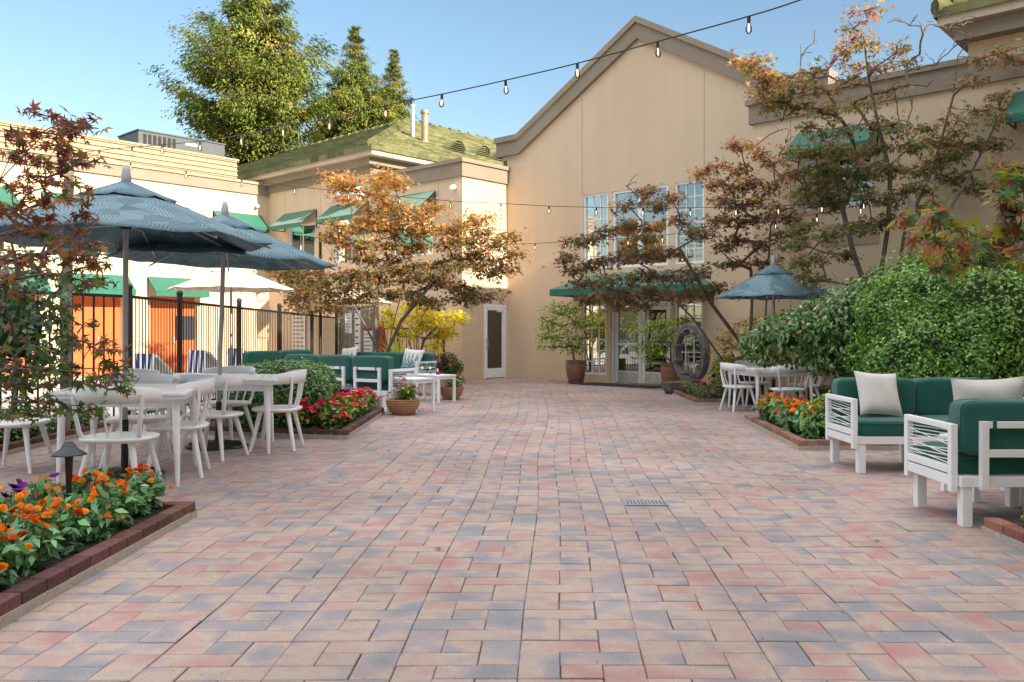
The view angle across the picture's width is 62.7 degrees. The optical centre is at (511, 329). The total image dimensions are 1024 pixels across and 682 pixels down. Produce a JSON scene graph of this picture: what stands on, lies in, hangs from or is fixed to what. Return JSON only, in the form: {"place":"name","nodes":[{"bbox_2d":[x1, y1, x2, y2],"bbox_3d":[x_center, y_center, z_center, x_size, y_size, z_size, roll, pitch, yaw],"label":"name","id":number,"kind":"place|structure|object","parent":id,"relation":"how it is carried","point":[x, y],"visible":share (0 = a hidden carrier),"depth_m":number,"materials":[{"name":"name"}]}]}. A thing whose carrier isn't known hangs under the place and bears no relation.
{"place":"outdoors","nodes":[
{"label":"outdoors","id":0,"kind":"place"},
{"bbox_2d":[2,372,214,428],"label":"pool deck","id":1,"kind":"structure","parent":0,"point":[32,396],"depth_m":16.05,"materials":[{"name":"concrete"}]},
{"bbox_2d":[0,289,122,427],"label":"pool gate","id":2,"kind":"structure","parent":1,"relation":"on","point":[94,295],"depth_m":10.89,"materials":[{"name":"metal"}]},
{"bbox_2d":[0,120,269,377],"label":"long pool wing","id":3,"kind":"structure","parent":1,"relation":"on","point":[206,194],"depth_m":24.91,"materials":[{"name":"white paint"}]},
{"bbox_2d":[73,296,119,375],"bbox_3d":[-11.840,0.150,23.842,0.100,2.300,1.410,0,0,42],"label":"orange door","id":4,"kind":"structure","parent":3,"relation":"in","point":[77,357],"depth_m":23.89,"materials":[{"name":"paint"}]},
{"bbox_2d":[117,129,225,156],"bbox_3d":[-11.396,-5.595,28.208,1.560,1.550,3.010,0,0,42],"label":"rooftop unit","id":5,"kind":"object","parent":3,"relation":"on","point":[143,136],"visible":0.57,"depth_m":27.46,"materials":[{"name":"grey metal"}]},
{"bbox_2d":[150,296,193,371],"bbox_3d":[-10.343,0.150,25.481,0.100,2.300,1.470,0,0,42],"label":"orange door","id":6,"kind":"structure","parent":3,"relation":"in","point":[191,299],"depth_m":25.48,"materials":[{"name":"paint"}]},
{"bbox_2d":[166,268,293,394],"bbox_3d":[-5.690,-0.085,17.000,2.312,2.770,2.312,0,0,-31],"label":"parasol","id":7,"kind":"object","parent":1,"relation":"on","point":[241,280],"visible":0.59,"depth_m":16.63,"materials":[{"name":"beige fabric"}]},
{"bbox_2d":[128,283,337,414],"bbox_3d":[-4.812,0.335,16.275,0.100,1.930,9.881,0,0,5],"label":"pool fence","id":8,"kind":"object","parent":1,"relation":"on","point":[327,332],"visible":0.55,"depth_m":13.93,"materials":[{"name":"metal"}]},
{"bbox_2d":[237,104,682,354],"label":"hip roofed wing","id":9,"kind":"structure","parent":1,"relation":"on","point":[407,142],"depth_m":26.48,"materials":[{"name":"beige paint"}]},
{"bbox_2d":[289,222,314,255],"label":"window","id":10,"kind":"structure","parent":9,"relation":"in","point":[297,235],"depth_m":26.45,"materials":[{"name":"glass"}]},
{"bbox_2d":[335,215,365,262],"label":"window","id":11,"kind":"structure","parent":9,"relation":"in","point":[345,251],"depth_m":24.97,"materials":[{"name":"glass"}]},
{"bbox_2d":[0,0,967,307],"label":"sky","id":12,"kind":"structure","parent":0,"point":[79,56],"materials":[{"name":"blue"}]},
{"bbox_2d":[0,377,1023,681],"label":"patio paving","id":13,"kind":"structure","parent":0,"point":[218,552],"depth_m":4.67,"materials":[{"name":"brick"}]},
{"bbox_2d":[0,418,55,473],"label":"stool","id":14,"kind":"object","parent":13,"relation":"on","point":[9,425],"visible":0.79,"depth_m":7.78,"materials":[{"name":"white paint"}]},
{"bbox_2d":[0,422,119,456],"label":"flower bed","id":15,"kind":"object","parent":13,"relation":"on","point":[36,441],"visible":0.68,"depth_m":9.53,"materials":[{"name":"brick"}]},
{"bbox_2d":[0,245,75,413],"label":"glossy shrub","id":16,"kind":"object","parent":15,"relation":"on","point":[38,324],"visible":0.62,"depth_m":9.26,"materials":[{"name":"green plant"}]},
{"bbox_2d":[0,406,109,443],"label":"hedge","id":17,"kind":"object","parent":15,"relation":"on","point":[16,434],"visible":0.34,"depth_m":9.76,"materials":[{"name":"green plant"}]},
{"bbox_2d":[61,167,73,429],"bbox_3d":[-5.297,-0.330,10.000,0.085,3.260,0.085,1,0,0],"label":"light post","id":18,"kind":"object","parent":15,"relation":"on","point":[69,174],"visible":0.2,"depth_m":9.96,"materials":[{"name":"black metal"}]},
{"bbox_2d":[43,0,800,158],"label":"light string","id":19,"kind":"object","parent":18,"relation":"hanging from","point":[577,64],"visible":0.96,"depth_m":8.94,"materials":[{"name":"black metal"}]},
{"bbox_2d":[0,501,196,628],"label":"flower bed","id":20,"kind":"object","parent":13,"relation":"on","point":[23,595],"visible":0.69,"depth_m":4.48,"materials":[{"name":"brick"}]},
{"bbox_2d":[0,523,36,588],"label":"zinnia plant","id":21,"kind":"object","parent":20,"relation":"in","point":[17,550],"visible":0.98,"depth_m":3.97,"materials":[{"name":"green plant"}]},
{"bbox_2d":[0,514,65,575],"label":"zinnia plant","id":22,"kind":"object","parent":20,"relation":"in","point":[51,532],"visible":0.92,"depth_m":4.25,"materials":[{"name":"green plant"}]},
{"bbox_2d":[3,502,69,555],"bbox_3d":[-2.589,1.097,4.523,0.334,0.356,0.305,0,0,28],"label":"zinnia plant","id":23,"kind":"object","parent":20,"relation":"in","point":[28,509],"visible":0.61,"depth_m":4.49,"materials":[{"name":"orange plant"}]},
{"bbox_2d":[10,474,81,511],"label":"zinnia plant","id":24,"kind":"object","parent":20,"relation":"in","point":[23,495],"visible":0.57,"depth_m":4.97,"materials":[{"name":"orange plant"}]},
{"bbox_2d":[38,492,91,557],"bbox_3d":[-2.477,1.087,4.599,0.327,0.384,0.366,0,0,-45],"label":"zinnia plant","id":25,"kind":"object","parent":20,"relation":"in","point":[68,526],"visible":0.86,"depth_m":4.58,"materials":[{"name":"green plant"}]},
{"bbox_2d":[50,442,86,502],"bbox_3d":[-2.770,0.985,5.250,0.210,0.570,0.210,0,0,0],"label":"path light","id":26,"kind":"object","parent":20,"relation":"on","point":[68,451],"visible":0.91,"depth_m":5.23,"materials":[{"name":"brown metal"}]},
{"bbox_2d":[0,99,137,425],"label":"maple","id":27,"kind":"object","parent":20,"relation":"on","point":[69,129],"visible":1,"depth_m":5.76,"materials":[{"name":"red plant"}]},
{"bbox_2d":[62,465,122,508],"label":"zinnia plant","id":28,"kind":"object","parent":20,"relation":"in","point":[83,481],"visible":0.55,"depth_m":5.48,"materials":[{"name":"orange plant"}]},
{"bbox_2d":[69,490,128,541],"bbox_3d":[-2.429,1.102,4.911,0.331,0.347,0.309,0,0,15],"label":"zinnia plant","id":29,"kind":"object","parent":20,"relation":"in","point":[96,515],"visible":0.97,"depth_m":4.88,"materials":[{"name":"green plant"}]},
{"bbox_2d":[69,470,131,525],"bbox_3d":[-2.615,1.087,5.310,0.328,0.385,0.367,0,0,37],"label":"zinnia plant","id":30,"kind":"object","parent":20,"relation":"in","point":[97,488],"visible":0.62,"depth_m":5.28,"materials":[{"name":"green plant"}]},
{"bbox_2d":[92,479,146,528],"bbox_3d":[-2.431,1.105,5.199,0.316,0.339,0.328,0,0,-17],"label":"zinnia plant","id":31,"kind":"object","parent":20,"relation":"in","point":[132,500],"visible":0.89,"depth_m":5.19,"materials":[{"name":"green plant"}]},
{"bbox_2d":[114,467,163,516],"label":"zinnia plant","id":32,"kind":"object","parent":20,"relation":"in","point":[144,493],"visible":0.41,"depth_m":5.51,"materials":[{"name":"green plant"}]},
{"bbox_2d":[119,463,175,510],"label":"zinnia plant","id":33,"kind":"object","parent":20,"relation":"in","point":[154,476],"visible":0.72,"depth_m":5.69,"materials":[{"name":"green plant"}]},
{"bbox_2d":[71,387,163,490],"bbox_3d":[-3.140,0.871,6.704,0.708,0.868,0.577,0,0,0],"label":"spindle chair","id":34,"kind":"object","parent":13,"relation":"on","point":[142,396],"visible":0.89,"depth_m":6.53,"materials":[{"name":"white paint"}]},
{"bbox_2d":[48,383,196,486],"bbox_3d":[-3.380,0.910,7.500,1.433,0.781,1.280,0,0,0],"label":"patio table","id":35,"kind":"object","parent":13,"relation":"on","point":[173,398],"visible":0.43,"depth_m":6.98,"materials":[{"name":"white paint"}]},
{"bbox_2d":[0,165,272,481],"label":"parasol","id":36,"kind":"object","parent":13,"relation":"on","point":[127,211],"visible":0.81,"depth_m":7.46,"materials":[{"name":"fabric"}]},
{"bbox_2d":[99,373,175,468],"bbox_3d":[-3.621,0.871,8.146,0.708,0.868,0.577,0,0,-3],"label":"spindle chair","id":37,"kind":"object","parent":13,"relation":"on","point":[154,378],"visible":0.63,"depth_m":8.30,"materials":[{"name":"white paint"}]},
{"bbox_2d":[128,369,181,442],"bbox_3d":[-4.046,0.871,9.397,0.577,0.868,0.708,0,0,-6],"label":"spindle chair","id":38,"kind":"object","parent":13,"relation":"on","point":[160,409],"visible":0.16,"depth_m":9.23,"materials":[{"name":"white paint"}]},
{"bbox_2d":[145,377,214,477],"bbox_3d":[-2.974,0.871,7.556,0.577,0.868,0.708,0,0,-13],"label":"spindle chair","id":39,"kind":"object","parent":13,"relation":"on","point":[199,387],"visible":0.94,"depth_m":7.41,"materials":[{"name":"white paint"}]},
{"bbox_2d":[176,374,248,461],"bbox_3d":[-3.046,0.871,8.524,0.708,0.868,0.577,0,0,13],"label":"spindle chair","id":40,"kind":"object","parent":13,"relation":"on","point":[225,382],"visible":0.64,"depth_m":8.34,"materials":[{"name":"white paint"}]},
{"bbox_2d":[102,201,335,450],"bbox_3d":[-3.237,-0.064,9.350,2.406,2.730,2.406,2,0,0],"label":"parasol","id":41,"kind":"object","parent":13,"relation":"on","point":[279,255],"visible":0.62,"depth_m":9.33,"materials":[{"name":"fabric"}]},
{"bbox_2d":[167,373,276,453],"bbox_3d":[-3.220,0.910,9.370,1.838,0.781,1.078,0,0,11],"label":"patio table","id":42,"kind":"object","parent":13,"relation":"on","point":[265,383],"visible":0.48,"depth_m":8.84,"materials":[{"name":"white paint"}]},
{"bbox_2d":[197,366,256,439],"bbox_3d":[-3.353,0.871,9.875,0.708,0.868,0.577,0,0,16],"label":"spindle chair","id":43,"kind":"object","parent":13,"relation":"on","point":[230,404],"visible":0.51,"depth_m":9.97,"materials":[{"name":"white paint"}]},
{"bbox_2d":[242,350,312,368],"bbox_3d":[-4.166,0.843,15.574,0.745,0.913,1.580,0,0,33],"label":"garden sofa","id":44,"kind":"object","parent":13,"relation":"on","point":[254,357],"visible":0.18,"depth_m":15.34,"materials":[{"name":"green fabric"}]},
{"bbox_2d":[249,369,306,451],"bbox_3d":[-2.544,0.871,9.202,0.577,0.868,0.708,0,0,-3],"label":"spindle chair","id":45,"kind":"object","parent":13,"relation":"on","point":[294,376],"visible":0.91,"depth_m":9.01,"materials":[{"name":"white paint"}]},
{"bbox_2d":[172,407,384,438],"bbox_3d":[-3.143,1.250,11.449,2.429,0.115,3.013,0,0,0],"label":"flower bed","id":46,"kind":"object","parent":13,"relation":"on","point":[349,430],"visible":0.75,"depth_m":10.27,"materials":[{"name":"brick"}]},
{"bbox_2d":[212,356,342,429],"bbox_3d":[-2.975,0.822,10.842,1.530,0.968,1.465,0,0,0],"label":"clipped hedge","id":47,"kind":"object","parent":46,"relation":"on","point":[317,384],"visible":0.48,"depth_m":10.40,"materials":[{"name":"green plant"}]},
{"bbox_2d":[280,397,317,430],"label":"vinca plant","id":48,"kind":"object","parent":46,"relation":"on","point":[299,412],"visible":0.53,"depth_m":10.14,"materials":[{"name":"green plant"}]},
{"bbox_2d":[313,396,350,428],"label":"vinca plant","id":49,"kind":"object","parent":46,"relation":"on","point":[335,409],"visible":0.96,"depth_m":10.21,"materials":[{"name":"green plant"}]},
{"bbox_2d":[286,354,417,411],"bbox_3d":[-2.748,0.858,14.100,2.407,0.884,0.746,0,0,33],"label":"garden sofa","id":50,"kind":"object","parent":13,"relation":"on","point":[375,373],"visible":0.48,"depth_m":13.51,"materials":[{"name":"green fabric"}]},
{"bbox_2d":[337,303,378,354],"bbox_3d":[-3.903,0.300,21.251,1.100,2.000,0.100,0,0,8],"label":"wood screen","id":51,"kind":"object","parent":13,"relation":"on","point":[352,331],"visible":0.57,"depth_m":21.23,"materials":[{"name":"wood"}]},
{"bbox_2d":[252,163,533,351],"bbox_3d":[-2.609,-1.097,18.459,6.234,4.880,2.571,0,0,0],"label":"bronze maple","id":52,"kind":"object","parent":13,"relation":"on","point":[311,289],"visible":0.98,"depth_m":18.34,"materials":[{"name":"orange plant"}]},
{"bbox_2d":[357,351,436,395],"bbox_3d":[-2.642,0.883,17.242,2.407,0.833,0.745,0,0,33],"label":"garden sofa","id":53,"kind":"object","parent":13,"relation":"on","point":[425,359],"visible":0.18,"depth_m":16.82,"materials":[{"name":"green fabric"}]},
{"bbox_2d":[400,348,423,369],"bbox_3d":[-1.994,0.600,16.778,0.460,0.460,0.168,4,-18,25],"label":"throw pillow","id":54,"kind":"object","parent":53,"relation":"on","point":[411,357],"visible":0.83,"depth_m":16.72,"materials":[{"name":"white fabric"}]},
{"bbox_2d":[385,398,420,414],"bbox_3d":[-1.670,1.181,12.860,0.540,0.237,0.540,0,0,0],"label":"flower bowl","id":55,"kind":"object","parent":13,"relation":"on","point":[402,407],"visible":0.97,"depth_m":12.67,"materials":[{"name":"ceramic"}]},
{"bbox_2d":[393,376,435,413],"bbox_3d":[-1.630,1.032,13.400,0.700,0.535,0.456,0,0,38],"label":"side table","id":56,"kind":"object","parent":13,"relation":"on","point":[417,380],"visible":0.59,"depth_m":13.29,"materials":[{"name":"white wood"}]},
{"bbox_2d":[377,300,474,354],"bbox_3d":[-2.041,0.238,20.262,2.372,2.087,1.835,0,0,0],"label":"yellow maple","id":57,"kind":"object","parent":13,"relation":"on","point":[435,321],"visible":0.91,"depth_m":20.02,"materials":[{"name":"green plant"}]},
{"bbox_2d":[407,373,455,402],"bbox_3d":[-1.470,1.055,15.280,0.860,0.490,0.436,0,0,42],"label":"side table","id":58,"kind":"object","parent":13,"relation":"on","point":[439,377],"visible":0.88,"depth_m":15.13,"materials":[{"name":"white wood"}]},
{"bbox_2d":[368,157,682,379],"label":"flat roofed block","id":59,"kind":"structure","parent":13,"relation":"on","point":[479,348],"depth_m":22.22,"materials":[{"name":"paint"}]},
{"bbox_2d":[396,206,432,257],"bbox_3d":[-2.628,-2.660,22.867,1.540,1.320,0.090,0,0,42],"label":"window","id":60,"kind":"structure","parent":59,"relation":"in","point":[429,238],"depth_m":22.83,"materials":[{"name":"glass"}]},
{"bbox_2d":[486,307,503,377],"bbox_3d":[-0.453,0.343,22.458,0.105,1.875,0.730,0,0,42],"label":"door","id":61,"kind":"structure","parent":59,"relation":"in","point":[494,315],"depth_m":22.49,"materials":[{"name":"white paint"}]},
{"bbox_2d":[565,360,586,383],"bbox_3d":[1.545,1.020,20.300,0.530,0.560,0.530,0,0,0],"label":"glazed pot","id":62,"kind":"object","parent":13,"relation":"on","point":[575,371],"visible":1,"depth_m":20.11,"materials":[{"name":"brown ceramic"}]},
{"bbox_2d":[529,300,611,360],"bbox_3d":[1.259,0.044,20.195,1.882,1.533,1.850,0,0,-21],"label":"potted tree","id":63,"kind":"object","parent":62,"relation":"in","point":[556,337],"visible":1,"depth_m":20.10,"materials":[{"name":"green plant"}]},
{"bbox_2d":[494,15,841,387],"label":"gabled hall","id":64,"kind":"structure","parent":13,"relation":"on","point":[602,131],"depth_m":20.25,"materials":[{"name":"paint"}]},
{"bbox_2d":[583,304,605,374],"bbox_3d":[2.209,0.235,21.016,0.840,1.850,0.480,0,0,42],"label":"window","id":65,"kind":"structure","parent":64,"relation":"in","point":[596,358],"depth_m":20.97,"materials":[{"name":"glass"}]},
{"bbox_2d":[584,193,620,268],"bbox_3d":[2.242,-2.430,20.986,0.850,1.960,0.480,0,0,42],"label":"window","id":66,"kind":"structure","parent":64,"relation":"in","point":[595,200],"depth_m":20.86,"materials":[{"name":"glass"}]},
{"bbox_2d":[615,306,641,382],"bbox_3d":[2.802,0.360,20.249,0.765,1.840,0.110,0,0,42],"label":"door","id":67,"kind":"structure","parent":64,"relation":"in","point":[627,369],"depth_m":20.27,"materials":[{"name":"glass"}]},
{"bbox_2d":[613,189,650,267],"bbox_3d":[2.912,-2.430,20.376,0.885,1.960,0.480,0,0,42],"label":"window","id":68,"kind":"structure","parent":64,"relation":"in","point":[624,193],"depth_m":20.48,"materials":[{"name":"glass"}]},
{"bbox_2d":[642,306,668,383],"bbox_3d":[3.374,0.360,19.729,0.765,1.840,0.110,0,0,42],"label":"door","id":69,"kind":"structure","parent":64,"relation":"in","point":[651,374],"depth_m":19.78,"materials":[{"name":"silver metal"}]},
{"bbox_2d":[640,184,681,265],"bbox_3d":[3.493,-2.430,19.843,0.885,1.960,0.480,0,0,42],"label":"window","id":70,"kind":"structure","parent":64,"relation":"in","point":[662,229],"depth_m":19.98,"materials":[{"name":"glass"}]},
{"bbox_2d":[675,301,702,372],"bbox_3d":[4.170,0.235,19.226,0.830,1.850,0.480,0,0,42],"label":"window","id":71,"kind":"structure","parent":64,"relation":"in","point":[690,352],"depth_m":19.16,"materials":[{"name":"grey glass"}]},
{"bbox_2d":[675,180,703,263],"bbox_3d":[4.189,-2.430,19.208,0.850,1.960,0.480,0,0,42],"label":"window","id":72,"kind":"structure","parent":64,"relation":"in","point":[694,192],"depth_m":19.18,"materials":[{"name":"glass"}]},
{"bbox_2d":[660,362,683,380],"bbox_3d":[3.500,1.010,18.350,0.530,0.580,0.530,0,0,0],"label":"glazed pot","id":73,"kind":"object","parent":13,"relation":"on","point":[668,372],"visible":0.4,"depth_m":18.14,"materials":[{"name":"brown ceramic"}]},
{"bbox_2d":[622,313,696,365],"bbox_3d":[3.313,0.214,18.513,1.458,1.191,1.432,0,0,31],"label":"potted tree","id":74,"kind":"object","parent":73,"relation":"in","point":[651,325],"visible":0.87,"depth_m":18.36,"materials":[{"name":"green plant"}]},
{"bbox_2d":[672,323,709,391],"bbox_3d":[3.660,0.584,17.200,0.450,1.432,1.224,0,0,-20],"label":"wheel fountain","id":75,"kind":"object","parent":13,"relation":"on","point":[703,362],"visible":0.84,"depth_m":17.10,"materials":[{"name":"grey stone"}]},
{"bbox_2d":[673,390,755,405],"bbox_3d":[3.917,1.250,15.510,1.567,0.115,2.193,0,0,0],"label":"flower bed","id":76,"kind":"object","parent":13,"relation":"on","point":[690,398],"visible":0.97,"depth_m":14.60,"materials":[{"name":"brick"}]},
{"bbox_2d":[542,124,815,383],"bbox_3d":[3.071,-1.208,14.884,5.111,5.032,2.099,0,0,0],"label":"red maple","id":77,"kind":"object","parent":76,"relation":"on","point":[693,232],"visible":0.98,"depth_m":14.80,"materials":[{"name":"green plant"}]},
{"bbox_2d":[707,351,734,395],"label":"coleus shrub","id":78,"kind":"object","parent":76,"relation":"on","point":[716,369],"visible":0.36,"depth_m":15.50,"materials":[{"name":"green plant"}]},
{"bbox_2d":[704,310,782,356],"bbox_3d":[4.205,0.390,15.600,1.585,1.523,1.123,0,0,-32],"label":"maple","id":79,"kind":"object","parent":76,"relation":"on","point":[728,342],"visible":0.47,"depth_m":15.67,"materials":[{"name":"brown plant"}]},
{"bbox_2d":[719,362,755,412],"bbox_3d":[3.597,0.914,13.415,0.519,0.781,0.637,0,0,-13],"label":"spindle chair","id":80,"kind":"object","parent":13,"relation":"on","point":[728,367],"visible":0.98,"depth_m":13.26,"materials":[{"name":"white paint"}]},
{"bbox_2d":[732,356,764,399],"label":"spindle chair","id":81,"kind":"object","parent":13,"relation":"on","point":[741,377],"visible":0.25,"depth_m":14.79,"materials":[{"name":"white wood"}]},
{"bbox_2d":[735,360,769,406],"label":"spindle chair","id":82,"kind":"object","parent":13,"relation":"on","point":[761,382],"visible":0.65,"depth_m":14.46,"materials":[{"name":"white paint"}]},
{"bbox_2d":[728,366,815,412],"bbox_3d":[4.184,0.955,13.651,1.118,0.691,1.075,0,0,-13],"label":"patio table","id":83,"kind":"object","parent":13,"relation":"on","point":[757,372],"visible":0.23,"depth_m":13.25,"materials":[{"name":"white paint"}]},
{"bbox_2d":[714,255,833,410],"bbox_3d":[4.250,0.045,13.650,1.784,2.510,1.784,0,0,0],"label":"parasol","id":84,"kind":"object","parent":13,"relation":"on","point":[771,282],"visible":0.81,"depth_m":13.30,"materials":[{"name":"fabric"}]},
{"bbox_2d":[769,365,809,401],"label":"spindle chair","id":85,"kind":"object","parent":13,"relation":"on","point":[779,369],"visible":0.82,"depth_m":12.57,"materials":[{"name":"white paint"}]},
{"bbox_2d":[744,414,898,449],"bbox_3d":[5.297,1.250,10.457,4.406,0.115,2.799,0,0,0],"label":"flower bed","id":86,"kind":"object","parent":13,"relation":"on","point":[797,441],"visible":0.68,"depth_m":9.22,"materials":[{"name":"brick"}]},
{"bbox_2d":[774,397,804,431],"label":"zinnia plant","id":87,"kind":"object","parent":86,"relation":"on","point":[784,415],"visible":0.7,"depth_m":10.06,"materials":[{"name":"green plant"}]},
{"bbox_2d":[799,390,838,439],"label":"leafy bush","id":88,"kind":"object","parent":86,"relation":"on","point":[820,415],"visible":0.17,"depth_m":9.26,"materials":[{"name":"green plant"}]},
{"bbox_2d":[736,265,903,379],"bbox_3d":[4.406,0.212,11.581,2.559,2.190,1.245,0,0,0],"label":"draping shrub","id":89,"kind":"object","parent":86,"relation":"on","point":[817,339],"visible":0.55,"depth_m":11.39,"materials":[{"name":"green plant"}]},
{"bbox_2d":[841,216,1023,414],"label":"boxwood","id":90,"kind":"object","parent":86,"relation":"on","point":[972,325],"visible":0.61,"depth_m":9.85,"materials":[{"name":"green plant"}]},
{"bbox_2d":[848,239,1020,351],"bbox_3d":[5.761,-0.027,11.289,2.677,2.657,1.289,0,0,-10],"label":"feathery shrub","id":91,"kind":"object","parent":86,"relation":"on","point":[913,289],"visible":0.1,"depth_m":10.93,"materials":[{"name":"green plant"}]},
{"bbox_2d":[745,57,967,399],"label":"parapet block","id":92,"kind":"structure","parent":13,"relation":"on","point":[931,102],"depth_m":14.74,"materials":[{"name":"paint"}]},
{"bbox_2d":[804,156,872,210],"bbox_3d":[6.007,-2.640,15.247,1.350,1.020,0.480,0,0,42],"label":"window","id":93,"kind":"structure","parent":92,"relation":"in","point":[812,162],"depth_m":15.34,"materials":[{"name":"grey glass"}]},
{"bbox_2d":[722,0,1023,292],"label":"tall maple","id":94,"kind":"object","parent":13,"relation":"on","point":[837,175],"visible":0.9,"depth_m":12.93,"materials":[{"name":"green plant"}]},
{"bbox_2d":[27,143,907,216],"bbox_3d":[-1.463,-2.713,15.406,15.752,1.773,2.185,0,0,14],"label":"light string","id":95,"kind":"object","parent":94,"relation":"hanging from","point":[450,205],"visible":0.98,"depth_m":15.60,"materials":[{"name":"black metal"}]},
{"bbox_2d":[825,377,1023,472],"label":"garden sofa","id":96,"kind":"object","parent":13,"relation":"on","point":[930,397],"visible":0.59,"depth_m":8.06,"materials":[{"name":"green fabric"}]},
{"bbox_2d":[853,370,902,416],"bbox_3d":[3.460,0.605,7.930,0.440,0.440,0.168,4,-23,-8],"label":"throw pillow","id":97,"kind":"object","parent":96,"relation":"on","point":[877,393],"visible":1,"depth_m":7.86,"materials":[{"name":"beige fabric"}]},
{"bbox_2d":[904,399,1023,526],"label":"garden sofa","id":98,"kind":"object","parent":13,"relation":"on","point":[982,447],"visible":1,"depth_m":5.55,"materials":[{"name":"white paint"}]},
{"bbox_2d":[951,376,1023,399],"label":"throw pillow","id":99,"kind":"object","parent":98,"relation":"on","point":[1009,388],"visible":0.29,"depth_m":5.84,"materials":[{"name":"beige fabric"}]},
{"bbox_2d":[930,0,1023,261],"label":"tiled wing","id":100,"kind":"structure","parent":13,"relation":"on","point":[1000,22],"depth_m":13.32,"materials":[{"name":"beige paint"}]},
{"bbox_2d":[981,518,1023,551],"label":"flower bed","id":101,"kind":"object","parent":13,"relation":"on","point":[1008,533],"visible":1,"depth_m":5.14,"materials":[{"name":"brick"}]},
{"bbox_2d":[885,154,1023,286],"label":"corner maple","id":102,"kind":"object","parent":101,"relation":"on","point":[1004,230],"visible":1,"depth_m":4.11,"materials":[{"name":"green plant"}]},
{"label":"flower bed","id":103,"kind":"object","parent":13,"relation":"on","visible":0},
{"bbox_2d":[436,351,463,375],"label":"shrub","id":104,"kind":"object","parent":103,"relation":"on","point":[444,361],"visible":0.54,"depth_m":20.61,"materials":[{"name":"green plant"}]},
{"label":"ground","id":105,"kind":"structure","parent":0,"visible":0},
{"bbox_2d":[138,0,351,164],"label":"redwood tree","id":106,"kind":"object","parent":105,"relation":"on","point":[243,68],"visible":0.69,"depth_m":43.25,"materials":[{"name":"green plant"}]},
{"bbox_2d":[301,25,403,141],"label":"conifer","id":107,"kind":"object","parent":105,"relation":"on","point":[356,78],"visible":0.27,"depth_m":49.12,"materials":[{"name":"green plant"}]},
{"bbox_2d":[376,49,417,121],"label":"conifer","id":108,"kind":"object","parent":105,"relation":"on","point":[393,71],"visible":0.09,"depth_m":51.79,"materials":[{"name":"green plant"}]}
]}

